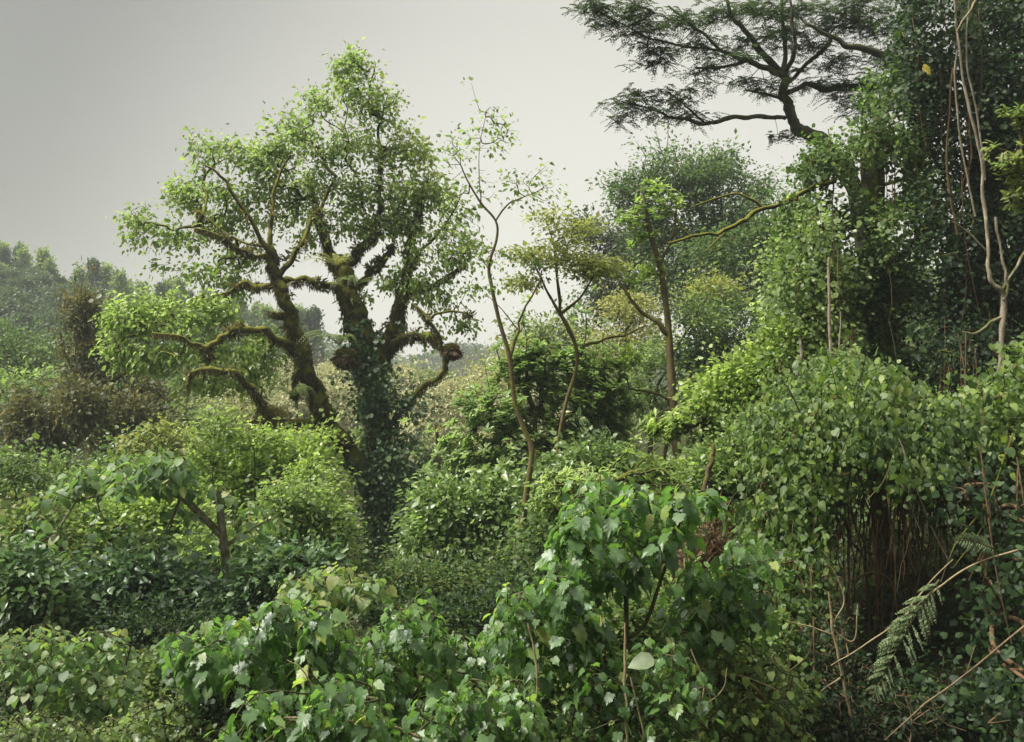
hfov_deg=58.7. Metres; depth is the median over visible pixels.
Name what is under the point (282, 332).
hillside tree
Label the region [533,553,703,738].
bush
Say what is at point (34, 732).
leaf shrub
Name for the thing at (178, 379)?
hillside tree
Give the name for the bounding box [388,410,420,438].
hillside tree
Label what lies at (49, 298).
hillside tree
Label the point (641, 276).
slender tree
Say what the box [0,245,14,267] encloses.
conical tree
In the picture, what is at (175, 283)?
conical tree
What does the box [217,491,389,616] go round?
bush
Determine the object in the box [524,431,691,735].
bush
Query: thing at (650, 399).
forest tree
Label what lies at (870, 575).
vine thicket
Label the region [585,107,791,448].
forest tree
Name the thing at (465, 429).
hillside tree
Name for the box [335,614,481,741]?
bush
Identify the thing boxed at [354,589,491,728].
lobed leaf shrub
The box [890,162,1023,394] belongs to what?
vine draped tree
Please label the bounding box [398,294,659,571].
glossy tree
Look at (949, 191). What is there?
liana
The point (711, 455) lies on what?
dead tree
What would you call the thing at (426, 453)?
hillside tree
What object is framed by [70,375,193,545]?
epiphyte tree
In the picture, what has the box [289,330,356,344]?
epiphyte fern
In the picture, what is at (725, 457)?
bush
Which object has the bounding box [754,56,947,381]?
vine draped tree
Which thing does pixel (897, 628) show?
fern
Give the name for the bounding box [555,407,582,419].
hillside tree
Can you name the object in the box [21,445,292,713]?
round leaf tree
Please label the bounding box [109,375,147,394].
hillside tree
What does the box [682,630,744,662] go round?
bare branch
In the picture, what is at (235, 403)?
bush
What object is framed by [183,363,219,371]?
hillside tree
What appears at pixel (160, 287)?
conical tree
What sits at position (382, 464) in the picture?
mossy tree
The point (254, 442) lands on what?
sapling
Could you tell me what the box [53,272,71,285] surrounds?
hillside tree
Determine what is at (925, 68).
yellow leaf
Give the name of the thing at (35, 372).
broad tree
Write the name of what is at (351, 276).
epiphyte fern
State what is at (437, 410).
bush
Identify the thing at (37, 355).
hillside tree
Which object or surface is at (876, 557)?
liana
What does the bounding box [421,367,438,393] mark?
hillside tree
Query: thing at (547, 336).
forest tree
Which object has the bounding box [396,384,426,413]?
hillside tree
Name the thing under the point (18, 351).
broad tree
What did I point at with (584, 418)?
hillside tree
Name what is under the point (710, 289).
golden tree
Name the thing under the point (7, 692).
bush
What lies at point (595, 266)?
slender tree
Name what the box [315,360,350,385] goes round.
hillside tree
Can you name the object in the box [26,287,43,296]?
hillside tree
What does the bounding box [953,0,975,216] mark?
liana
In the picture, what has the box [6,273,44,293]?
hillside tree
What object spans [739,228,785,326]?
pale tree
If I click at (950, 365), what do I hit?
dark thicket
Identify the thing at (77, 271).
conical tree
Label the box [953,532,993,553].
fern
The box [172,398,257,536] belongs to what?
sapling
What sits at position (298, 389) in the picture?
epiphyte fern
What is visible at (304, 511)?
bush
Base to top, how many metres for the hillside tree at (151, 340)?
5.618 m
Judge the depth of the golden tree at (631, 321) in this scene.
34.85 m
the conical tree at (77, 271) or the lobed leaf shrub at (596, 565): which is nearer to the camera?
the lobed leaf shrub at (596, 565)
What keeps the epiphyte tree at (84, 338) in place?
on the ground
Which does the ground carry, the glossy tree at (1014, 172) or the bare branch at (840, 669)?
the glossy tree at (1014, 172)
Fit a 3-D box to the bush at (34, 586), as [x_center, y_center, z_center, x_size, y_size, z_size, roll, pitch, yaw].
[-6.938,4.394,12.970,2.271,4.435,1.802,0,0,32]
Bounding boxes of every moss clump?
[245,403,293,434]
[327,346,359,371]
[441,341,464,361]
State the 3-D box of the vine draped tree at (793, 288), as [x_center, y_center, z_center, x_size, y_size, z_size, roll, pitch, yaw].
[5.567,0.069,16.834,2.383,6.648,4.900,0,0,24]
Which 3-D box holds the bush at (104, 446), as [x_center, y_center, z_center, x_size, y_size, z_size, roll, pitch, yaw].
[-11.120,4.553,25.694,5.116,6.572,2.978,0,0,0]
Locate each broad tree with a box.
[0,307,103,449]
[0,355,72,532]
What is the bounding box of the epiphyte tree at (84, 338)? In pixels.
[34,255,193,553]
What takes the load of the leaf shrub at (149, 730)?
on the ground
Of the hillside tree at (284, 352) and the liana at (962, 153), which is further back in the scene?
the hillside tree at (284, 352)
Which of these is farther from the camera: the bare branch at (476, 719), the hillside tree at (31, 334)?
the hillside tree at (31, 334)
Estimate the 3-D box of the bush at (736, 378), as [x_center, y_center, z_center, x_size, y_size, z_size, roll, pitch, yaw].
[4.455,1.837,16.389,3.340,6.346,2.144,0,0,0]
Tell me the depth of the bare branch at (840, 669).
9.29 m
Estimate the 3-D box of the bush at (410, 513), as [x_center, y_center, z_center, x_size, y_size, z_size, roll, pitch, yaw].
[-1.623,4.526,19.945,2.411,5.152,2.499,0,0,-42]
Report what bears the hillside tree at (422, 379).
on the ground
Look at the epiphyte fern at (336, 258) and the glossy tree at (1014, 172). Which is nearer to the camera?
the glossy tree at (1014, 172)
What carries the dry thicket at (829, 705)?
on the ground
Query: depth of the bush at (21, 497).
18.06 m
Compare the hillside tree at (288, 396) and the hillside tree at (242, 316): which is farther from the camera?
the hillside tree at (242, 316)
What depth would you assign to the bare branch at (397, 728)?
6.89 m
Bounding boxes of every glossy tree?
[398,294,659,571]
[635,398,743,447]
[980,102,1023,213]
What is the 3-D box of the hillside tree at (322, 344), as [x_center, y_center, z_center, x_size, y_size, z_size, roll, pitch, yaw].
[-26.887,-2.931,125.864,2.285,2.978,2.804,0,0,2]
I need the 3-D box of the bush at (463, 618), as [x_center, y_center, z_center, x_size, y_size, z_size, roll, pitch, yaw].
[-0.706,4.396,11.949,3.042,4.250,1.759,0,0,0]
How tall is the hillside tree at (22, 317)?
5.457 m
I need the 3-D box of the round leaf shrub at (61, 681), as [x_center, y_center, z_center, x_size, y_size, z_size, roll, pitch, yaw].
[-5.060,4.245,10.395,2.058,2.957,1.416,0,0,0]
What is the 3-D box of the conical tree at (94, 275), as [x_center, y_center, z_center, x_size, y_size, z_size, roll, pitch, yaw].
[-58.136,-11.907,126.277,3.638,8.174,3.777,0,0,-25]
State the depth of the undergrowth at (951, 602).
11.20 m
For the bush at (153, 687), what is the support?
on the ground
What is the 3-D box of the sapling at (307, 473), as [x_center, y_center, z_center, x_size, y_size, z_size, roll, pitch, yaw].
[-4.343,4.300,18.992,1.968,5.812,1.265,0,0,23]
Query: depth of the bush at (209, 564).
15.41 m
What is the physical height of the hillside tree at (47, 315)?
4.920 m
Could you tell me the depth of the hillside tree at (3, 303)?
98.96 m
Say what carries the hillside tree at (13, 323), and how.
on the ground
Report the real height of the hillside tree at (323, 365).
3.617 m
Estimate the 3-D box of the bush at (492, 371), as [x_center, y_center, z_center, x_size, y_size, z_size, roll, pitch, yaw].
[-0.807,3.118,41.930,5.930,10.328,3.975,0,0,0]
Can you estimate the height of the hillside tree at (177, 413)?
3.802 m
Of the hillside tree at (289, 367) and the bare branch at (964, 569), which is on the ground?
the hillside tree at (289, 367)
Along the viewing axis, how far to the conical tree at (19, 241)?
136.60 m
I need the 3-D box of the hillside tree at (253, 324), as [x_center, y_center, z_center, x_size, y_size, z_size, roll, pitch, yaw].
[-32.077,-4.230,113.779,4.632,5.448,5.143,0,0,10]
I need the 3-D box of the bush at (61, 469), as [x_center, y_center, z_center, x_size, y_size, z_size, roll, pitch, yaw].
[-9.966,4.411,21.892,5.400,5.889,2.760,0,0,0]
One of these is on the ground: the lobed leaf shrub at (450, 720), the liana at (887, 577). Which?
the lobed leaf shrub at (450, 720)
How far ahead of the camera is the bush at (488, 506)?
19.07 m
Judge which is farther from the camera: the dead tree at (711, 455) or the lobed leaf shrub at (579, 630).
the dead tree at (711, 455)
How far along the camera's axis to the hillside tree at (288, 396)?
72.08 m
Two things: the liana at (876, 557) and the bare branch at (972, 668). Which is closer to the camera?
the bare branch at (972, 668)
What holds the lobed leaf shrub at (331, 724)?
on the ground
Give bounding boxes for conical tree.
[0,241,12,266]
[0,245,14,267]
[9,243,29,268]
[13,240,34,265]
[14,246,33,270]
[33,245,50,269]
[35,251,47,270]
[40,255,63,283]
[69,265,85,284]
[81,257,101,287]
[96,261,114,290]
[105,266,131,299]
[126,279,150,303]
[127,278,135,286]
[127,284,133,294]
[150,281,167,299]
[162,277,173,298]
[169,275,188,299]
[170,288,181,304]
[183,288,195,306]
[198,287,210,294]
[232,292,249,317]
[249,300,261,313]
[258,302,276,327]
[294,302,313,339]
[302,308,311,338]
[305,304,328,355]
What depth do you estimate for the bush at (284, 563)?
13.76 m
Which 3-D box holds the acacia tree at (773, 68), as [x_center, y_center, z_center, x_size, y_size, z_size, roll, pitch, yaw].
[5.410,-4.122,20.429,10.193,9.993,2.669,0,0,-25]
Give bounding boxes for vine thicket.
[712,527,840,741]
[816,483,974,663]
[905,431,1023,741]
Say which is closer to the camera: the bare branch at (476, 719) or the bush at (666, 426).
the bare branch at (476, 719)
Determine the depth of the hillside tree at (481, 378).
80.15 m
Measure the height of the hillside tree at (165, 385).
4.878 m
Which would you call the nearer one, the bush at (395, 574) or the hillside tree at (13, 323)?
the bush at (395, 574)
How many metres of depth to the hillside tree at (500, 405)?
70.07 m
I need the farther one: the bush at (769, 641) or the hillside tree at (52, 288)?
the hillside tree at (52, 288)
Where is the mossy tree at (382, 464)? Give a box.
[88,37,492,644]
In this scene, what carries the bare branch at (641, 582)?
attached to the lobed leaf shrub at (596, 565)
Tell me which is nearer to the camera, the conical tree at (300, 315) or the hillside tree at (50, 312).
the hillside tree at (50, 312)
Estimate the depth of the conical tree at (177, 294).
123.06 m
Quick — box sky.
[0,0,1023,361]
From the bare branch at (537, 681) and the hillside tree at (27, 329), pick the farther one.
the hillside tree at (27, 329)
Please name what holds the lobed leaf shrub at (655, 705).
on the ground
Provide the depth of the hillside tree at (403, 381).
83.61 m
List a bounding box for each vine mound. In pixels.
[720,321,1023,673]
[928,320,1023,608]
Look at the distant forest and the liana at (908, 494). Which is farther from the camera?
the distant forest
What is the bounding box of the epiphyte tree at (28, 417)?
[0,363,126,530]
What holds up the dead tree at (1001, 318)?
on the dark thicket at (950, 365)
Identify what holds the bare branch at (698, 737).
attached to the lobed leaf shrub at (655, 705)
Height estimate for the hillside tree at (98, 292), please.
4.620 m
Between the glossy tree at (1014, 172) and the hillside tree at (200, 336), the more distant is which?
the hillside tree at (200, 336)
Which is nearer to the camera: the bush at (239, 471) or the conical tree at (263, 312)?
the bush at (239, 471)
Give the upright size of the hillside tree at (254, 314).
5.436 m
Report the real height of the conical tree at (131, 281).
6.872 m
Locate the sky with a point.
(95, 95)
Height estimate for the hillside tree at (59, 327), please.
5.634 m
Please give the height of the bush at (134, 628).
3.505 m
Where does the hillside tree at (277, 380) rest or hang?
on the ground
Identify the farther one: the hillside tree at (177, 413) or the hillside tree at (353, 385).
the hillside tree at (353, 385)
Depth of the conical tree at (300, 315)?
123.11 m
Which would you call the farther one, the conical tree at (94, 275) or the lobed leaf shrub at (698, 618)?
the conical tree at (94, 275)
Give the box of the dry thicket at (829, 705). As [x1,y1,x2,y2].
[782,596,975,741]
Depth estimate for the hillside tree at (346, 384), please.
72.87 m
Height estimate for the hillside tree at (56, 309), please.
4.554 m
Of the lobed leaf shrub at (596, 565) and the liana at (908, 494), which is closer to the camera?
the lobed leaf shrub at (596, 565)
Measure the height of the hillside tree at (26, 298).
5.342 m
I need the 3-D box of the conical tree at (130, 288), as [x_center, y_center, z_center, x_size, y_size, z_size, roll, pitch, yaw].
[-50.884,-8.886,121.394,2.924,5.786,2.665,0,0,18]
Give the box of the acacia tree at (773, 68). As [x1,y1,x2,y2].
[560,0,929,339]
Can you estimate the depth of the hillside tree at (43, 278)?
118.60 m
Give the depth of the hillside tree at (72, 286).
120.85 m
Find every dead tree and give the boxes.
[702,442,715,489]
[795,336,803,376]
[827,257,832,356]
[838,311,840,353]
[951,0,1023,370]
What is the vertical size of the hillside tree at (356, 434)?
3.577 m
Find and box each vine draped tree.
[744,185,882,476]
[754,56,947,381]
[869,0,1023,379]
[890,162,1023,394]
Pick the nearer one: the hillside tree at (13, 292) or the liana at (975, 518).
the liana at (975, 518)
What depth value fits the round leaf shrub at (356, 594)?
11.21 m
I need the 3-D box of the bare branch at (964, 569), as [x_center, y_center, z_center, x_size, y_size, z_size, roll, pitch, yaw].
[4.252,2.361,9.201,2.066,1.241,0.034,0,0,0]
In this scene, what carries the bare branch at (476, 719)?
on the lobed leaf shrub at (450, 720)
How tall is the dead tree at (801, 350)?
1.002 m
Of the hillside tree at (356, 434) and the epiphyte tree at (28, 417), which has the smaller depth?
the epiphyte tree at (28, 417)
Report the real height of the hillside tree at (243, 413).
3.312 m
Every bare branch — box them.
[284,699,433,741]
[287,660,320,701]
[457,704,496,741]
[525,623,538,735]
[623,622,645,741]
[625,553,650,599]
[677,655,785,695]
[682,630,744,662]
[690,649,726,741]
[728,662,810,741]
[779,631,812,709]
[786,560,857,731]
[831,548,1023,665]
[884,625,1023,740]
[890,691,929,741]
[956,0,976,31]
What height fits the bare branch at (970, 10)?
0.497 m
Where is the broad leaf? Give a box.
[628,652,654,669]
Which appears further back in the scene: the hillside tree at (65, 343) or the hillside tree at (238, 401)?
the hillside tree at (65, 343)
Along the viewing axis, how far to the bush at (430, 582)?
16.85 m
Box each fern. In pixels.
[263,383,317,398]
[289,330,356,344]
[300,253,351,265]
[329,275,390,292]
[867,579,942,703]
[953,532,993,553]
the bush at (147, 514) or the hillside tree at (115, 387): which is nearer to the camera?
the bush at (147, 514)
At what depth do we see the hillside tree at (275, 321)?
120.50 m
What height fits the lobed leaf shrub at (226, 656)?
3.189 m
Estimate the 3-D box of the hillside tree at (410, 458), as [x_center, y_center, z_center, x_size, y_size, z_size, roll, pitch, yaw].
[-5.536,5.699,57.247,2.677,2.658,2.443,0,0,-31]
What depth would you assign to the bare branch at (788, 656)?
9.00 m
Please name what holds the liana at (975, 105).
hanging from the vine draped tree at (986, 61)
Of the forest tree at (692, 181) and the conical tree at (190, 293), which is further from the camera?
the conical tree at (190, 293)
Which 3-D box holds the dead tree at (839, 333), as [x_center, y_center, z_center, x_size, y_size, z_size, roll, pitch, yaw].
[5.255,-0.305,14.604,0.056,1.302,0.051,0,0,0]
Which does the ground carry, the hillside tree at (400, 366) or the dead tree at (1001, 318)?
the hillside tree at (400, 366)
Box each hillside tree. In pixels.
[0,264,28,283]
[0,282,29,297]
[0,285,25,304]
[0,291,26,312]
[0,297,11,311]
[0,302,12,317]
[0,313,25,361]
[4,307,47,332]
[5,272,32,287]
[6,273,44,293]
[11,289,37,306]
[16,265,39,274]
[18,320,37,335]
[21,287,43,306]
[21,327,47,346]
[22,300,44,314]
[22,341,56,371]
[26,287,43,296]
[27,308,65,318]
[28,268,57,287]
[34,309,55,324]
[35,383,53,395]
[37,307,68,315]
[38,281,73,296]
[40,286,77,306]
[42,313,61,332]
[44,295,74,311]
[44,316,73,339]
[50,332,93,364]
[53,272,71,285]
[63,281,77,290]
[84,285,105,302]
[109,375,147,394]
[125,337,165,359]
[144,368,181,380]
[145,378,185,405]
[156,399,196,429]
[158,381,201,406]
[165,370,196,383]
[169,328,206,346]
[176,329,209,353]
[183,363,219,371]
[189,395,227,423]
[229,404,254,426]
[231,391,272,406]
[233,308,247,319]
[244,315,270,326]
[245,309,258,321]
[263,370,291,392]
[264,346,287,365]
[265,351,294,374]
[271,319,283,324]
[271,389,305,418]
[273,323,287,336]
[315,341,325,355]
[315,357,332,371]
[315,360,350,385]
[323,378,354,404]
[332,403,358,430]
[341,376,361,393]
[350,424,392,456]
[388,360,416,390]
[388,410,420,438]
[390,368,414,389]
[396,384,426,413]
[398,419,415,448]
[407,370,431,387]
[407,448,435,473]
[411,433,454,475]
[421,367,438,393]
[433,371,461,387]
[434,377,460,398]
[434,416,467,441]
[468,368,505,392]
[470,431,511,460]
[493,387,529,416]
[522,416,558,439]
[531,382,567,403]
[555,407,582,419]
[580,417,606,437]
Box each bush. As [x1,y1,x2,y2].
[0,433,196,656]
[0,440,81,537]
[0,472,116,714]
[0,487,59,549]
[0,522,118,725]
[0,537,84,739]
[36,582,256,736]
[37,475,236,683]
[41,511,264,713]
[43,416,200,546]
[80,541,287,621]
[93,625,230,733]
[114,501,300,584]
[132,380,269,468]
[134,620,372,741]
[151,408,368,563]
[174,359,304,541]
[190,525,364,626]
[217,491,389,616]
[227,464,378,618]
[253,343,361,436]
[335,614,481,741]
[343,523,535,623]
[349,539,547,705]
[372,541,543,664]
[379,463,469,591]
[385,455,537,572]
[389,347,504,479]
[429,327,557,473]
[469,658,605,741]
[482,460,738,717]
[495,406,669,562]
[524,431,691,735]
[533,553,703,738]
[638,557,824,735]
[652,378,780,686]
[661,491,738,727]
[667,296,834,490]
[809,632,1000,741]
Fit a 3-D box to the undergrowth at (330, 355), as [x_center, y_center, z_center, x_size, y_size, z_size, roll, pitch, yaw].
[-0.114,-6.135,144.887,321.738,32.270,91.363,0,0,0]
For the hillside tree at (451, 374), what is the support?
on the ground
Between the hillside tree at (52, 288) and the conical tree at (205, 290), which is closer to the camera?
the hillside tree at (52, 288)
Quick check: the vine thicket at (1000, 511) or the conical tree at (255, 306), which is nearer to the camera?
the vine thicket at (1000, 511)
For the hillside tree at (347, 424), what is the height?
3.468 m
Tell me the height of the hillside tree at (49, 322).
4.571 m
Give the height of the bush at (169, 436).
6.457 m
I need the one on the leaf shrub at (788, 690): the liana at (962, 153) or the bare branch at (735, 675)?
the bare branch at (735, 675)
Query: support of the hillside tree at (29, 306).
on the ground
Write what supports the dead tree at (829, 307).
attached to the vine draped tree at (793, 288)
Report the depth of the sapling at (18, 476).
17.88 m
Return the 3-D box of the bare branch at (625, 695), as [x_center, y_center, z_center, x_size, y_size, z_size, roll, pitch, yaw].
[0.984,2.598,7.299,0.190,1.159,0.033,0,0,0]
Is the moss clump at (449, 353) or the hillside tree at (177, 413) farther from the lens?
the hillside tree at (177, 413)
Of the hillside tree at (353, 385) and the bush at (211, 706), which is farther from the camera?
the hillside tree at (353, 385)
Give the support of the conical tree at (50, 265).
on the ground
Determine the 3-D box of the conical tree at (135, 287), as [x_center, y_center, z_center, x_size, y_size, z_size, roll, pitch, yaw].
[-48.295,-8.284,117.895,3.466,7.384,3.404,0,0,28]
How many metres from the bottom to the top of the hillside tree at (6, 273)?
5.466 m
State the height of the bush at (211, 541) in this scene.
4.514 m
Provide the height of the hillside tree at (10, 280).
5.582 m
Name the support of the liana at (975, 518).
hanging from the vine thicket at (1000, 511)
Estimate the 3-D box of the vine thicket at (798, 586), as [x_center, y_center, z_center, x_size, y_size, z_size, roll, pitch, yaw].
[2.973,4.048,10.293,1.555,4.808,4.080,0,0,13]
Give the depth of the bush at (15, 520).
17.26 m
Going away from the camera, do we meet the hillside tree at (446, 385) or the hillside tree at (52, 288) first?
the hillside tree at (446, 385)
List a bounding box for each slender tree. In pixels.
[421,76,571,573]
[494,197,646,454]
[591,174,688,678]
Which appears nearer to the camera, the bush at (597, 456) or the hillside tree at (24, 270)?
the bush at (597, 456)
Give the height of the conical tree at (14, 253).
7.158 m
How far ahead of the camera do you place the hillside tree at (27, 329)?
90.85 m
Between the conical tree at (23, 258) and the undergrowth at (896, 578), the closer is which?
the undergrowth at (896, 578)
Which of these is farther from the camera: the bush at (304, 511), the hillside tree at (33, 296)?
the hillside tree at (33, 296)
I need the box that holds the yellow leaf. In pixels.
[922,64,930,74]
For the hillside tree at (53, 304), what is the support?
on the ground
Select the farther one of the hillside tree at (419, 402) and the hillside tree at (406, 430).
the hillside tree at (419, 402)
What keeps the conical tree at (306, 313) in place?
on the ground
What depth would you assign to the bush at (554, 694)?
9.28 m
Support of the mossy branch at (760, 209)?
attached to the vine draped tree at (886, 288)
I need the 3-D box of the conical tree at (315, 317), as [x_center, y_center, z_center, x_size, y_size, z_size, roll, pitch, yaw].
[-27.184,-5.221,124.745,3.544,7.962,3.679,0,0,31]
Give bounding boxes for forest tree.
[486,284,621,447]
[554,203,694,425]
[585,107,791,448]
[606,277,752,589]
[649,176,802,339]
[649,278,766,539]
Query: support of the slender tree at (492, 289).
on the ground
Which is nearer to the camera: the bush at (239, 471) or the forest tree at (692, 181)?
the bush at (239, 471)
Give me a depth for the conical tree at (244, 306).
123.55 m
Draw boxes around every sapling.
[0,436,67,508]
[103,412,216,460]
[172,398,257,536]
[214,416,309,536]
[263,439,354,651]
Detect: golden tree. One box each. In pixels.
[562,274,678,568]
[669,258,756,430]
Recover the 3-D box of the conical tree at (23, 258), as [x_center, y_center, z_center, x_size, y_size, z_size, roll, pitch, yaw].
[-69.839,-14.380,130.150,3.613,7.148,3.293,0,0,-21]
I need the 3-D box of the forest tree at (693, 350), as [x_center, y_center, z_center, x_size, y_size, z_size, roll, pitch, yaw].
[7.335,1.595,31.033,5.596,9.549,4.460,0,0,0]
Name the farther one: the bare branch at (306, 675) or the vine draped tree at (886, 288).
the vine draped tree at (886, 288)
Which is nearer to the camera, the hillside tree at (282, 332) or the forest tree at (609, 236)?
the forest tree at (609, 236)
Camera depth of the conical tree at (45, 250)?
128.42 m
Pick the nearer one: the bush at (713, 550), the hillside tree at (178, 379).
the bush at (713, 550)
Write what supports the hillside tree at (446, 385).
on the ground
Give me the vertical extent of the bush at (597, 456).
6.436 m
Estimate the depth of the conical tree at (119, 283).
119.19 m
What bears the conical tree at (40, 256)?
on the ground
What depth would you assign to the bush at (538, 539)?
14.34 m
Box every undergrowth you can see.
[0,242,1023,741]
[310,341,681,396]
[809,566,1023,741]
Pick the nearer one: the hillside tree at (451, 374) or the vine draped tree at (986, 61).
the vine draped tree at (986, 61)
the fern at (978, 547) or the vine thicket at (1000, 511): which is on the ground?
the vine thicket at (1000, 511)
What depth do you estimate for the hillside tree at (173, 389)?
67.56 m
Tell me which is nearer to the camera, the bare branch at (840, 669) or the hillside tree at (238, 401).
the bare branch at (840, 669)
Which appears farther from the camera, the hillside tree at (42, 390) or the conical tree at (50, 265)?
the conical tree at (50, 265)
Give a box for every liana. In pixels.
[848,572,897,616]
[867,438,947,558]
[874,519,879,627]
[940,433,1013,581]
[945,67,957,234]
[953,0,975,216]
[965,0,985,179]
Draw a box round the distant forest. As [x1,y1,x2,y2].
[323,338,737,383]
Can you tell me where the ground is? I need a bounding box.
[0,279,1022,741]
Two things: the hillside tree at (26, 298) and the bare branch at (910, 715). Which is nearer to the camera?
the bare branch at (910, 715)
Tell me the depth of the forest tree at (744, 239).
35.83 m
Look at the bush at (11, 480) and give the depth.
23.80 m
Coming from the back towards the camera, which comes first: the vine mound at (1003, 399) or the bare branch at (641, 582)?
the vine mound at (1003, 399)
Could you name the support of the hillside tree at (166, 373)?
on the ground
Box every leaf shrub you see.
[0,624,144,731]
[0,709,126,741]
[92,691,226,741]
[153,593,363,711]
[203,673,399,741]
[275,561,396,622]
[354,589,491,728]
[385,677,557,741]
[473,566,618,706]
[534,470,733,735]
[551,632,725,741]
[655,529,784,741]
[671,641,820,741]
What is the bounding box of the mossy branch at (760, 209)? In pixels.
[667,178,836,251]
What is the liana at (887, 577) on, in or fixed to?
hanging from the vine mound at (854, 415)
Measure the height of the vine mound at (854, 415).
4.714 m
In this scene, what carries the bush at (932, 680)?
on the ground
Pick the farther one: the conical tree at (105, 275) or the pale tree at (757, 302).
the conical tree at (105, 275)
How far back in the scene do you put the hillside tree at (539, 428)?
59.84 m
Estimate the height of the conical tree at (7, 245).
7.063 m
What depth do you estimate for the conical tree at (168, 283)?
127.18 m
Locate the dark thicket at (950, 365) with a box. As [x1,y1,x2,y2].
[901,306,1009,501]
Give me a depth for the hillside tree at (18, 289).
106.91 m
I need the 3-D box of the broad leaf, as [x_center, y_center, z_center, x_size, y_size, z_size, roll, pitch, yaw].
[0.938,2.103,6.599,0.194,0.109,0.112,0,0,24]
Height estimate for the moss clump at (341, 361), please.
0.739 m
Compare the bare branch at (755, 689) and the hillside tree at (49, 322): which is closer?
the bare branch at (755, 689)
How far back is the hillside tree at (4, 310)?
96.27 m
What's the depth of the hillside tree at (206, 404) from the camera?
66.69 m
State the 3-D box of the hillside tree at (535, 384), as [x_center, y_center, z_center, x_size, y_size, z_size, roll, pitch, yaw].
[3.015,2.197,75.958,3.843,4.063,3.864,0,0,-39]
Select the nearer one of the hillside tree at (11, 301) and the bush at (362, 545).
the bush at (362, 545)
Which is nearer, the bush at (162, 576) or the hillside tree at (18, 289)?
the bush at (162, 576)
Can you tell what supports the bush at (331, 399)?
on the ground
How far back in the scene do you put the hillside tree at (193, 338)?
88.01 m
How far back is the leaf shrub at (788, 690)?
8.29 m
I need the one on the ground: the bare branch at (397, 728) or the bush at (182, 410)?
the bush at (182, 410)
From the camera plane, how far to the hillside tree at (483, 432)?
57.36 m

